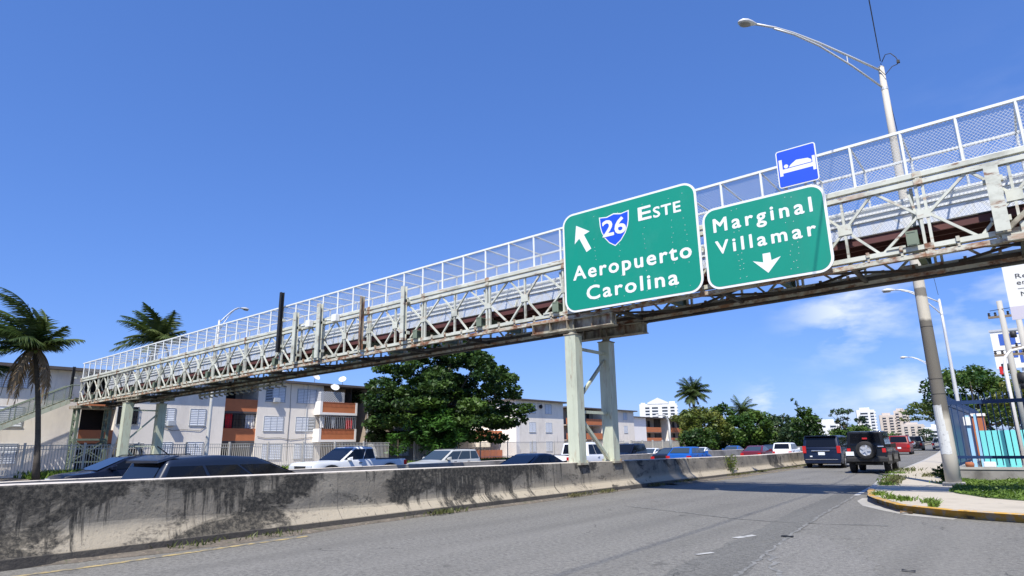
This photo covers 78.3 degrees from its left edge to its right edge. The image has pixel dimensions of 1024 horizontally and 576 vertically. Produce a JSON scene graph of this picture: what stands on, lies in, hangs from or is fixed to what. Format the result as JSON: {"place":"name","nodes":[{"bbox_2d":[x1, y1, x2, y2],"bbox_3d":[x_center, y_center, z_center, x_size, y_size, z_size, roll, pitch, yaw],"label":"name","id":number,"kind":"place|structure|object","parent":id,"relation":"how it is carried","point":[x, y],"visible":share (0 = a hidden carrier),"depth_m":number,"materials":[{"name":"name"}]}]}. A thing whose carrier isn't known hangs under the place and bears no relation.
{"place":"outdoors","nodes":[
{"label":"outdoors","id":0,"kind":"place"},
{"bbox_2d":[0,385,86,429],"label":"staircase","id":1,"kind":"structure","parent":0,"point":[53,404],"depth_m":46.12,"materials":[{"name":"grey metal"}]},
{"bbox_2d":[13,468,80,478],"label":"grass","id":2,"kind":"structure","parent":0,"point":[45,474],"depth_m":38.90,"materials":[{"name":"green plant"}]},
{"bbox_2d":[0,362,231,477],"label":"apartment block","id":3,"kind":"structure","parent":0,"point":[186,419],"depth_m":51.10,"materials":[{"name":"paint"}]},
{"bbox_2d":[0,443,18,463],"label":"window","id":4,"kind":"structure","parent":3,"relation":"in","point":[2,452],"depth_m":45.75,"materials":[{"name":"white metal"}]},
{"bbox_2d":[0,406,23,426],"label":"window","id":5,"kind":"structure","parent":3,"relation":"in","point":[1,407],"depth_m":46.24,"materials":[{"name":"white glass"}]},
{"bbox_2d":[115,406,139,424],"bbox_3d":[-31.875,10.585,52.192,0.150,1.495,1.700,-12,-18,37],"label":"window","id":6,"kind":"structure","parent":3,"relation":"in","point":[135,413],"depth_m":52.36,"materials":[{"name":"glass"}]},
{"bbox_2d":[188,409,206,425],"bbox_3d":[-28.265,11.636,56.608,0.090,1.490,1.500,-12,-18,37],"label":"window","id":7,"kind":"structure","parent":3,"relation":"in","point":[197,417],"depth_m":56.60,"materials":[{"name":"white glass"}]},
{"bbox_2d":[0,450,713,481],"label":"verge","id":8,"kind":"structure","parent":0,"point":[8,479],"depth_m":37.90,"materials":[{"name":"green plant"}]},
{"bbox_2d":[0,445,23,475],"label":"metal fence","id":9,"kind":"object","parent":8,"relation":"on","point":[4,449],"visible":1,"depth_m":38.55,"materials":[{"name":"grey metal"}]},
{"bbox_2d":[0,287,85,479],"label":"palm tree","id":10,"kind":"object","parent":8,"relation":"on","point":[32,339],"visible":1,"depth_m":38.39,"materials":[{"name":"green plant"}]},
{"bbox_2d":[18,443,83,478],"bbox_3d":[-29.339,10.993,40.237,0.120,2.120,3.360,-12,-18,37],"label":"metal fence","id":11,"kind":"object","parent":8,"relation":"on","point":[23,456],"visible":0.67,"depth_m":40.13,"materials":[{"name":"grey metal"}]},
{"bbox_2d":[80,443,137,469],"bbox_3d":[-27.271,11.587,42.740,0.120,2.120,3.360,-12,-18,37],"label":"metal fence","id":12,"kind":"object","parent":8,"relation":"on","point":[90,448],"visible":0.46,"depth_m":42.13,"materials":[{"name":"grey metal"}]},
{"bbox_2d":[110,302,186,456],"bbox_3d":[-27.071,7.396,46.417,5.553,12.685,5.100,-2,-14,3],"label":"palm tree","id":13,"kind":"object","parent":8,"relation":"on","point":[155,328],"visible":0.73,"depth_m":46.94,"materials":[{"name":"green plant"}]},
{"bbox_2d":[184,442,227,455],"bbox_3d":[-23.137,12.774,47.746,0.120,2.120,3.360,-12,-18,37],"label":"metal fence","id":14,"kind":"object","parent":8,"relation":"on","point":[195,447],"visible":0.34,"depth_m":47.48,"materials":[{"name":"grey metal"}]},
{"bbox_2d":[204,307,248,454],"bbox_3d":[-21.715,7.425,47.904,0.380,12.536,2.675,-9,-16,29],"label":"street lamp","id":15,"kind":"object","parent":8,"relation":"on","point":[206,449],"visible":0.7,"depth_m":46.31,"materials":[{"name":"metal"}]},
{"bbox_2d":[227,442,267,459],"bbox_3d":[-21.070,13.368,50.249,0.120,2.120,3.360,-12,-18,37],"label":"metal fence","id":16,"kind":"object","parent":8,"relation":"on","point":[230,445],"visible":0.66,"depth_m":50.38,"materials":[{"name":"grey metal"}]},
{"bbox_2d":[266,442,302,465],"bbox_3d":[-19.015,13.965,52.761,0.126,2.120,3.360,-12,-18,37],"label":"metal fence","id":17,"kind":"object","parent":8,"relation":"on","point":[275,446],"visible":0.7,"depth_m":52.64,"materials":[{"name":"grey metal"}]},
{"bbox_2d":[301,441,333,461],"bbox_3d":[-16.992,14.568,55.298,0.121,2.120,3.362,-12,-18,37],"label":"metal fence","id":18,"kind":"object","parent":8,"relation":"on","point":[303,451],"visible":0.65,"depth_m":54.84,"materials":[{"name":"grey metal"}]},
{"bbox_2d":[384,432,411,457],"bbox_3d":[-11.464,16.182,63.717,3.052,3.318,2.651,-1,-14,0],"label":"broadleaf tree","id":19,"kind":"object","parent":8,"relation":"on","point":[398,451],"visible":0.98,"depth_m":63.70,"materials":[{"name":"green plant"}]},
{"bbox_2d":[403,404,471,454],"bbox_3d":[-7.772,14.952,64.894,6.779,6.170,7.197,7,-16,-29],"label":"broadleaf tree","id":20,"kind":"object","parent":8,"relation":"on","point":[451,438],"visible":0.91,"depth_m":63.50,"materials":[{"name":"green plant"}]},
{"bbox_2d":[352,334,535,444],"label":"broadleaf tree","id":21,"kind":"object","parent":8,"relation":"on","point":[435,382],"visible":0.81,"depth_m":68.31,"materials":[{"name":"green plant"}]},
{"bbox_2d":[413,440,630,460],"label":"metal fence","id":22,"kind":"object","parent":8,"relation":"on","point":[526,446],"visible":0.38,"depth_m":78.13,"materials":[{"name":"grey metal"}]},
{"bbox_2d":[674,376,711,411],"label":"palm tree","id":23,"kind":"object","parent":8,"relation":"on","point":[693,391],"visible":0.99,"depth_m":141.91,"materials":[{"name":"green plant"}]},
{"bbox_2d":[630,440,770,448],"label":"metal fence","id":24,"kind":"object","parent":8,"relation":"on","point":[652,442],"visible":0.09,"depth_m":116.06,"materials":[{"name":"metal"}]},
{"bbox_2d":[679,405,733,445],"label":"broadleaf tree","id":25,"kind":"object","parent":8,"relation":"on","point":[717,421],"visible":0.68,"depth_m":128.98,"materials":[{"name":"green plant"}]},
{"bbox_2d":[707,401,738,425],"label":"broadleaf tree","id":26,"kind":"object","parent":8,"relation":"on","point":[722,407],"visible":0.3,"depth_m":139.65,"materials":[{"name":"green plant"}]},
{"bbox_2d":[713,425,747,449],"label":"broadleaf tree","id":27,"kind":"object","parent":8,"relation":"on","point":[734,439],"visible":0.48,"depth_m":131.81,"materials":[{"name":"green plant"}]},
{"bbox_2d":[0,444,1023,575],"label":"road","id":28,"kind":"structure","parent":0,"point":[612,534],"depth_m":9.95,"materials":[{"name":"grey asphalt"}]},
{"bbox_2d":[15,536,307,575],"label":"edge line","id":29,"kind":"object","parent":28,"relation":"on","point":[154,557],"visible":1,"depth_m":8.90,"materials":[{"name":"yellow paint"}]},
{"bbox_2d":[30,488,630,567],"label":"gutter soil","id":30,"kind":"structure","parent":28,"relation":"on","point":[229,542],"depth_m":10.54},
{"bbox_2d":[673,464,816,484],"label":"gutter soil","id":31,"kind":"structure","parent":28,"relation":"on","point":[716,478],"depth_m":26.73,"materials":[{"name":"soil"}]},
{"bbox_2d":[150,464,817,548],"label":"weeds","id":32,"kind":"object","parent":31,"relation":"on","point":[440,511],"visible":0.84,"depth_m":14.18,"materials":[{"name":"green plant"}]},
{"bbox_2d":[663,485,870,575],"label":"road patch","id":33,"kind":"object","parent":28,"relation":"on","point":[731,558],"visible":1,"depth_m":9.22,"materials":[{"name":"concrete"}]},
{"bbox_2d":[733,495,856,575],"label":"road seam","id":34,"kind":"object","parent":33,"relation":"on","point":[766,552],"visible":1,"depth_m":9.31,"materials":[{"name":"grey asphalt"}]},
{"bbox_2d":[744,534,884,575],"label":"road patch","id":35,"kind":"object","parent":28,"relation":"on","point":[806,555],"visible":0.98,"depth_m":7.95,"materials":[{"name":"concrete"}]},
{"bbox_2d":[802,435,846,467],"bbox_3d":[18.417,9.443,36.458,2.360,1.746,5.225,-11,-17,34],"label":"minivan","id":36,"kind":"object","parent":28,"relation":"on","point":[824,449],"visible":0.73,"depth_m":34.52,"materials":[{"name":"paint"}]},
{"bbox_2d":[845,431,900,472],"bbox_3d":[17.208,7.803,30.057,2.000,1.866,4.640,-11,-17,34],"label":"offroad vehicle","id":37,"kind":"object","parent":28,"relation":"on","point":[864,448],"visible":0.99,"depth_m":28.48,"materials":[{"name":"paint"}]},
{"bbox_2d":[889,435,913,453],"bbox_3d":[39.554,15.939,64.019,2.280,1.877,4.700,-10,-17,34],"label":"suv","id":38,"kind":"object","parent":28,"relation":"on","point":[904,443],"visible":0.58,"depth_m":62.26,"materials":[{"name":"red paint"}]},
{"bbox_2d":[858,498,956,519],"bbox_3d":[8.487,4.929,14.165,0.924,0.001,4.874,-4,-14,12],"label":"gutter","id":39,"kind":"object","parent":28,"relation":"on","point":[870,502],"visible":0.92,"depth_m":14.05,"materials":[{"name":"concrete"}]},
{"bbox_2d":[867,489,1023,522],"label":"kerb","id":40,"kind":"structure","parent":28,"relation":"on","point":[989,515],"depth_m":12.10,"materials":[{"name":"yellow paint"}]},
{"bbox_2d":[898,392,1011,421],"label":"broadleaf tree","id":41,"kind":"object","parent":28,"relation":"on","point":[920,407],"visible":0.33,"depth_m":85.31,"materials":[{"name":"green plant"}]},
{"bbox_2d":[0,0,1023,430],"label":"sky","id":42,"kind":"structure","parent":0,"point":[201,160],"materials":[{"name":"blue"}]},
{"bbox_2d":[563,406,637,445],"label":"apartment block","id":43,"kind":"structure","parent":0,"point":[625,425],"depth_m":126.28,"materials":[{"name":"paint"}]},
{"bbox_2d":[634,416,679,441],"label":"apartment block","id":44,"kind":"structure","parent":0,"point":[650,428],"depth_m":174.68,"materials":[{"name":"white paint"}]},
{"bbox_2d":[639,398,677,417],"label":"tower block","id":45,"kind":"structure","parent":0,"point":[655,407],"depth_m":566.61,"materials":[{"name":"white paint"}]},
{"bbox_2d":[856,407,877,430],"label":"tower block","id":46,"kind":"structure","parent":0,"point":[870,415],"depth_m":506.77,"materials":[{"name":"white paint"}]},
{"bbox_2d":[879,413,898,433],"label":"tower block","id":47,"kind":"structure","parent":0,"point":[888,422],"depth_m":514.52,"materials":[{"name":"beige paint"}]},
{"bbox_2d":[893,408,909,434],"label":"tower block","id":48,"kind":"structure","parent":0,"point":[897,414],"depth_m":517.96,"materials":[{"name":"beige paint"}]},
{"bbox_2d":[901,422,924,439],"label":"tower block","id":49,"kind":"structure","parent":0,"point":[910,428],"depth_m":492.01,"materials":[{"name":"beige paint"}]},
{"bbox_2d":[875,452,1023,513],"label":"pavement","id":50,"kind":"structure","parent":0,"point":[920,486],"depth_m":15.33,"materials":[{"name":"concrete"}]},
{"bbox_2d":[738,18,965,485],"bbox_3d":[11.342,-1.698,21.334,6.155,16.475,0.801,3,-14,-13],"label":"street lamp","id":51,"kind":"object","parent":50,"relation":"on","point":[950,463],"visible":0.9,"depth_m":21.01,"materials":[{"name":"metal"}]},
{"bbox_2d":[870,470,944,506],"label":"weeds","id":52,"kind":"object","parent":50,"relation":"on","point":[931,502],"visible":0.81,"depth_m":14.44,"materials":[{"name":"green plant"}]},
{"bbox_2d":[878,466,939,484],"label":"weeds","id":53,"kind":"object","parent":50,"relation":"on","point":[892,479],"visible":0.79,"depth_m":23.74,"materials":[{"name":"green plant"}]},
{"bbox_2d":[882,288,959,400],"bbox_3d":[24.491,4.981,37.380,3.063,10.486,0.380,-7,-15,23],"label":"street lamp","id":54,"kind":"object","parent":50,"relation":"on","point":[953,378],"visible":0.71,"depth_m":37.28,"materials":[{"name":"metal"}]},
{"bbox_2d":[918,363,1019,429],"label":"broadleaf tree","id":55,"kind":"object","parent":50,"relation":"on","point":[981,378],"visible":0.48,"depth_m":75.34,"materials":[{"name":"green plant"}]},
{"bbox_2d":[970,413,986,464],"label":"brick pier","id":56,"kind":"structure","parent":50,"relation":"on","point":[980,422],"depth_m":31.43,"materials":[{"name":"brick"}]},
{"bbox_2d":[959,459,1023,480],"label":"wall","id":57,"kind":"structure","parent":50,"relation":"on","point":[979,472],"depth_m":21.65,"materials":[{"name":"concrete"}]},
{"bbox_2d":[946,396,978,463],"bbox_3d":[22.005,6.921,30.244,0.170,2.540,20.065,-12,-18,37],"label":"blue fence","id":58,"kind":"object","parent":57,"relation":"on","point":[963,429],"visible":0.36,"depth_m":25.68,"materials":[{"name":"metal"}]},
{"bbox_2d":[947,391,1023,465],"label":"blue fence","id":59,"kind":"object","parent":57,"relation":"on","point":[985,401],"visible":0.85,"depth_m":21.99,"materials":[{"name":"metal"}]},
{"bbox_2d":[963,414,1023,466],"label":"turquoise wall","id":60,"kind":"structure","parent":50,"relation":"on","point":[997,445],"depth_m":25.75,"materials":[{"name":"blue paint"}]},
{"bbox_2d":[985,370,1023,429],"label":"broadleaf tree","id":61,"kind":"object","parent":50,"relation":"on","point":[1005,396],"visible":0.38,"depth_m":65.31,"materials":[{"name":"green plant"}]},
{"bbox_2d":[988,300,1023,429],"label":"utility pole","id":62,"kind":"object","parent":50,"relation":"on","point":[1017,379],"visible":0.76,"depth_m":27.38,"materials":[{"name":"concrete"}]},
{"bbox_2d":[988,328,1023,371],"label":"billboard","id":63,"kind":"object","parent":50,"relation":"on","point":[997,340],"visible":0.56,"depth_m":35.58,"materials":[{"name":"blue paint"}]},
{"bbox_2d":[1003,347,1023,466],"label":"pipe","id":64,"kind":"object","parent":50,"relation":"on","point":[1006,374],"visible":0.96,"depth_m":24.84,"materials":[{"name":"white metal"}]},
{"bbox_2d":[1012,319,1023,388],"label":"utility pole","id":65,"kind":"object","parent":50,"relation":"on","point":[1019,323],"visible":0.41,"depth_m":28.89,"materials":[{"name":"concrete"}]},
{"bbox_2d":[949,477,1023,500],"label":"verge","id":66,"kind":"structure","parent":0,"point":[991,497],"depth_m":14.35,"materials":[{"name":"green plant"}]},
{"bbox_2d":[1001,264,1023,319],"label":"banner board","id":67,"kind":"object","parent":66,"relation":"on","point":[1013,276],"visible":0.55,"depth_m":19.83,"materials":[{"name":"plastic"}]},
{"label":"terrain","id":68,"kind":"structure","parent":0,"visible":0},
{"bbox_2d":[675,428,720,450],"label":"broadleaf tree","id":69,"kind":"object","parent":68,"relation":"on","point":[696,437],"visible":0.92,"depth_m":121.93,"materials":[{"name":"green plant"}]},
{"bbox_2d":[729,395,756,414],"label":"palm tree","id":70,"kind":"object","parent":68,"relation":"on","point":[739,409],"visible":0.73,"depth_m":152.38,"materials":[{"name":"green plant"}]},
{"bbox_2d":[789,398,826,446],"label":"broadleaf tree","id":71,"kind":"object","parent":68,"relation":"on","point":[806,424],"visible":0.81,"depth_m":106.57,"materials":[{"name":"green plant"}]},
{"bbox_2d":[828,408,853,429],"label":"broadleaf tree","id":72,"kind":"object","parent":68,"relation":"on","point":[844,412],"visible":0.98,"depth_m":147.34,"materials":[{"name":"green plant"}]},
{"bbox_2d":[827,424,871,437],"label":"broadleaf tree","id":73,"kind":"object","parent":68,"relation":"on","point":[843,432],"visible":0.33,"depth_m":146.39,"materials":[{"name":"green plant"}]},
{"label":"highway","id":74,"kind":"structure","parent":0,"visible":0},
{"bbox_2d":[45,454,190,479],"bbox_3d":[-13.675,6.886,22.514,2.240,1.787,4.800,-12,-18,37],"label":"suv","id":75,"kind":"object","parent":74,"relation":"on","point":[118,466],"visible":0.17,"depth_m":21.43,"materials":[{"name":"blue paint"}]},
{"bbox_2d":[116,396,174,456],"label":"bridge pier","id":76,"kind":"structure","parent":74,"relation":"on","point":[124,436],"depth_m":41.28,"materials":[{"name":"green paint"}]},
{"bbox_2d":[120,446,295,479],"bbox_3d":[-5.711,4.319,13.382,2.240,1.906,4.850,-12,-18,37],"label":"suv","id":77,"kind":"object","parent":74,"relation":"on","point":[145,466],"visible":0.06,"depth_m":12.13,"materials":[{"name":"metal"}]},
{"bbox_2d":[289,446,406,468],"bbox_3d":[-7.910,8.766,30.756,2.380,1.960,5.700,-12,-18,37],"label":"pickup truck","id":78,"kind":"object","parent":74,"relation":"on","point":[348,456],"visible":0.3,"depth_m":30.13,"materials":[{"name":"white paint"}]},
{"bbox_2d":[0,446,802,483],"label":"concrete barrier","id":79,"kind":"object","parent":74,"relation":"on","point":[736,452],"visible":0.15,"depth_m":29.06,"materials":[{"name":"grey concrete"}]},
{"bbox_2d":[407,448,480,463],"bbox_3d":[-3.838,10.026,35.663,2.240,1.777,4.600,-12,-18,37],"label":"suv","id":80,"kind":"object","parent":74,"relation":"on","point":[454,455],"visible":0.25,"depth_m":35.43,"materials":[{"name":"silver metal"}]},
{"bbox_2d":[0,441,930,571],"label":"concrete barrier","id":81,"kind":"object","parent":74,"relation":"on","point":[45,523],"visible":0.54,"depth_m":11.14,"materials":[{"name":"grey concrete"}]},
{"bbox_2d":[531,312,648,464],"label":"bridge pier","id":82,"kind":"structure","parent":81,"relation":"on","point":[576,389],"depth_m":20.49,"materials":[{"name":"green paint"}]},
{"bbox_2d":[74,96,1023,406],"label":"footbridge","id":83,"kind":"object","parent":82,"relation":"on","point":[924,228],"visible":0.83,"depth_m":21.10,"materials":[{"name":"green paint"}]},
{"bbox_2d":[275,292,285,352],"bbox_3d":[-11.373,1.689,31.003,0.260,3.000,0.310,-12,-18,37],"label":"steel post","id":84,"kind":"object","parent":83,"relation":"attached to","point":[280,321],"visible":1,"depth_m":30.92,"materials":[{"name":"metal"}]},
{"bbox_2d":[290,312,301,361],"bbox_3d":[-10.214,2.317,29.765,0.340,2.350,0.310,-12,-18,37],"label":"steel post","id":85,"kind":"object","parent":83,"relation":"attached to","point":[296,327],"visible":1,"depth_m":29.68,"materials":[{"name":"white metal"}]},
{"bbox_2d":[314,303,325,357],"bbox_3d":[-8.734,1.936,28.634,0.360,2.500,0.310,-12,-18,37],"label":"steel post","id":86,"kind":"object","parent":83,"relation":"attached to","point":[318,350],"visible":1,"depth_m":28.54,"materials":[{"name":"white metal"}]},
{"bbox_2d":[358,296,366,349],"bbox_3d":[-6.356,1.490,26.776,0.210,2.300,0.310,-12,-18,37],"label":"steel post","id":87,"kind":"object","parent":83,"relation":"attached to","point":[362,313],"visible":1,"depth_m":26.70,"materials":[{"name":"metal"}]},
{"bbox_2d":[399,286,410,340],"bbox_3d":[-4.292,1.012,25.184,0.300,2.200,0.310,-12,-18,37],"label":"steel post","id":88,"kind":"object","parent":83,"relation":"attached to","point":[404,301],"visible":1,"depth_m":25.10,"materials":[{"name":"white metal"}]},
{"bbox_2d":[563,183,703,311],"bbox_3d":[3.547,-1.115,19.136,4.590,3.280,0.270,-12,-18,37],"label":"highway sign","id":89,"kind":"object","parent":83,"relation":"attached to","point":[642,248],"visible":1,"depth_m":18.88,"materials":[{"name":"metal"}]},
{"bbox_2d":[702,185,833,288],"bbox_3d":[6.674,-1.278,16.597,3.190,2.320,0.263,-12,-18,37],"label":"highway sign","id":90,"kind":"object","parent":83,"relation":"attached to","point":[786,234],"visible":1,"depth_m":16.41,"materials":[{"name":"metal"}]},
{"bbox_2d":[775,142,819,190],"bbox_3d":[7.461,-2.920,16.340,0.980,1.520,0.259,-12,-18,37],"label":"lodging sign","id":91,"kind":"object","parent":90,"relation":"attached to","point":[797,165],"visible":1,"depth_m":16.29,"materials":[{"name":"metal"}]},
{"bbox_2d":[982,165,1011,233],"bbox_3d":[10.519,-1.910,13.646,0.360,1.470,0.310,-12,-18,37],"label":"steel post","id":92,"kind":"object","parent":83,"relation":"attached to","point":[1001,218],"visible":1,"depth_m":13.53,"materials":[{"name":"metal"}]},
{"bbox_2d":[499,453,566,464],"bbox_3d":[1.078,7.855,27.043,2.180,1.462,4.800,-12,-18,37],"label":"sedan","id":93,"kind":"object","parent":74,"relation":"on","point":[527,458],"visible":0.06,"depth_m":26.36,"materials":[{"name":"paint"}]},
{"bbox_2d":[554,442,620,460],"bbox_3d":[4.126,9.981,36.678,2.380,1.911,5.850,-12,-18,37],"label":"pickup truck","id":94,"kind":"object","parent":74,"relation":"on","point":[593,452],"visible":0.11,"depth_m":36.02,"materials":[{"name":"white paint"}]},
{"bbox_2d":[619,443,647,454],"bbox_3d":[9.977,14.387,54.270,2.240,1.927,4.900,-10,-17,34],"label":"suv","id":95,"kind":"object","parent":74,"relation":"on","point":[628,448],"visible":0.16,"depth_m":53.93,"materials":[{"name":"blue paint"}]},
{"bbox_2d":[666,447,711,457],"bbox_3d":[12.532,11.924,44.174,2.180,1.532,4.500,-11,-17,35],"label":"sedan","id":96,"kind":"object","parent":74,"relation":"on","point":[682,452],"visible":0.24,"depth_m":42.92,"materials":[{"name":"blue paint"}]},
{"bbox_2d":[726,409,777,447],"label":"broadleaf tree","id":97,"kind":"object","parent":74,"relation":"on","point":[748,420],"visible":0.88,"depth_m":134.92,"materials":[{"name":"green plant"}]},
{"bbox_2d":[740,446,772,454],"bbox_3d":[22.039,14.887,56.451,2.180,1.452,4.700,-10,-17,34],"label":"sedan","id":98,"kind":"object","parent":74,"relation":"on","point":[752,450],"visible":0.29,"depth_m":55.32,"materials":[{"name":"paint"}]},
{"bbox_2d":[758,413,792,444],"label":"broadleaf tree","id":99,"kind":"object","parent":74,"relation":"on","point":[777,421],"visible":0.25,"depth_m":142.11,"materials":[{"name":"green plant"}]},
{"bbox_2d":[772,442,800,453],"bbox_3d":[27.958,16.551,63.957,2.240,1.687,4.800,-10,-17,34],"label":"suv","id":100,"kind":"object","parent":74,"relation":"on","point":[778,447],"visible":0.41,"depth_m":62.42,"materials":[{"name":"white paint"}]},
{"bbox_2d":[776,423,800,445],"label":"broadleaf tree","id":101,"kind":"object","parent":74,"relation":"on","point":[786,437],"visible":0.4,"depth_m":133.03,"materials":[{"name":"green plant"}]},
{"label":"courtyard","id":102,"kind":"structure","parent":0,"visible":0},
{"bbox_2d":[65,405,115,469],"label":"lattice tower","id":103,"kind":"structure","parent":102,"relation":"on","point":[106,409],"depth_m":46.81,"materials":[{"name":"grey metal"}]},
{"bbox_2d":[221,380,457,466],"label":"apartment block","id":104,"kind":"structure","parent":102,"relation":"on","point":[292,411],"depth_m":65.03,"materials":[{"name":"paint"}]},
{"bbox_2d":[261,444,281,459],"bbox_3d":[-23.802,16.232,62.281,0.090,1.490,2.250,-12,-18,37],"label":"window","id":105,"kind":"structure","parent":104,"relation":"in","point":[264,450],"depth_m":62.37,"materials":[{"name":"white metal"}]},
{"bbox_2d":[263,416,283,431],"bbox_3d":[-23.841,13.584,62.941,0.090,1.490,2.250,-12,-18,37],"label":"window","id":106,"kind":"structure","parent":104,"relation":"in","point":[271,423],"depth_m":62.93,"materials":[{"name":"white glass"}]},
{"bbox_2d":[265,387,285,402],"bbox_3d":[-23.881,10.799,63.635,0.090,1.490,2.250,-12,-18,37],"label":"window","id":107,"kind":"structure","parent":104,"relation":"in","point":[276,392],"depth_m":63.64,"materials":[{"name":"blue glass"}]},
{"bbox_2d":[295,417,314,431],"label":"window","id":108,"kind":"structure","parent":104,"relation":"in","point":[300,423],"depth_m":65.65,"materials":[{"name":"white glass"}]},
{"bbox_2d":[297,389,316,403],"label":"window","id":109,"kind":"structure","parent":104,"relation":"in","point":[302,393],"depth_m":66.29,"materials":[{"name":"blue glass"}]},
{"bbox_2d":[458,398,566,458],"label":"apartment block","id":110,"kind":"structure","parent":102,"relation":"on","point":[545,423],"depth_m":95.21,"materials":[{"name":"paint"}]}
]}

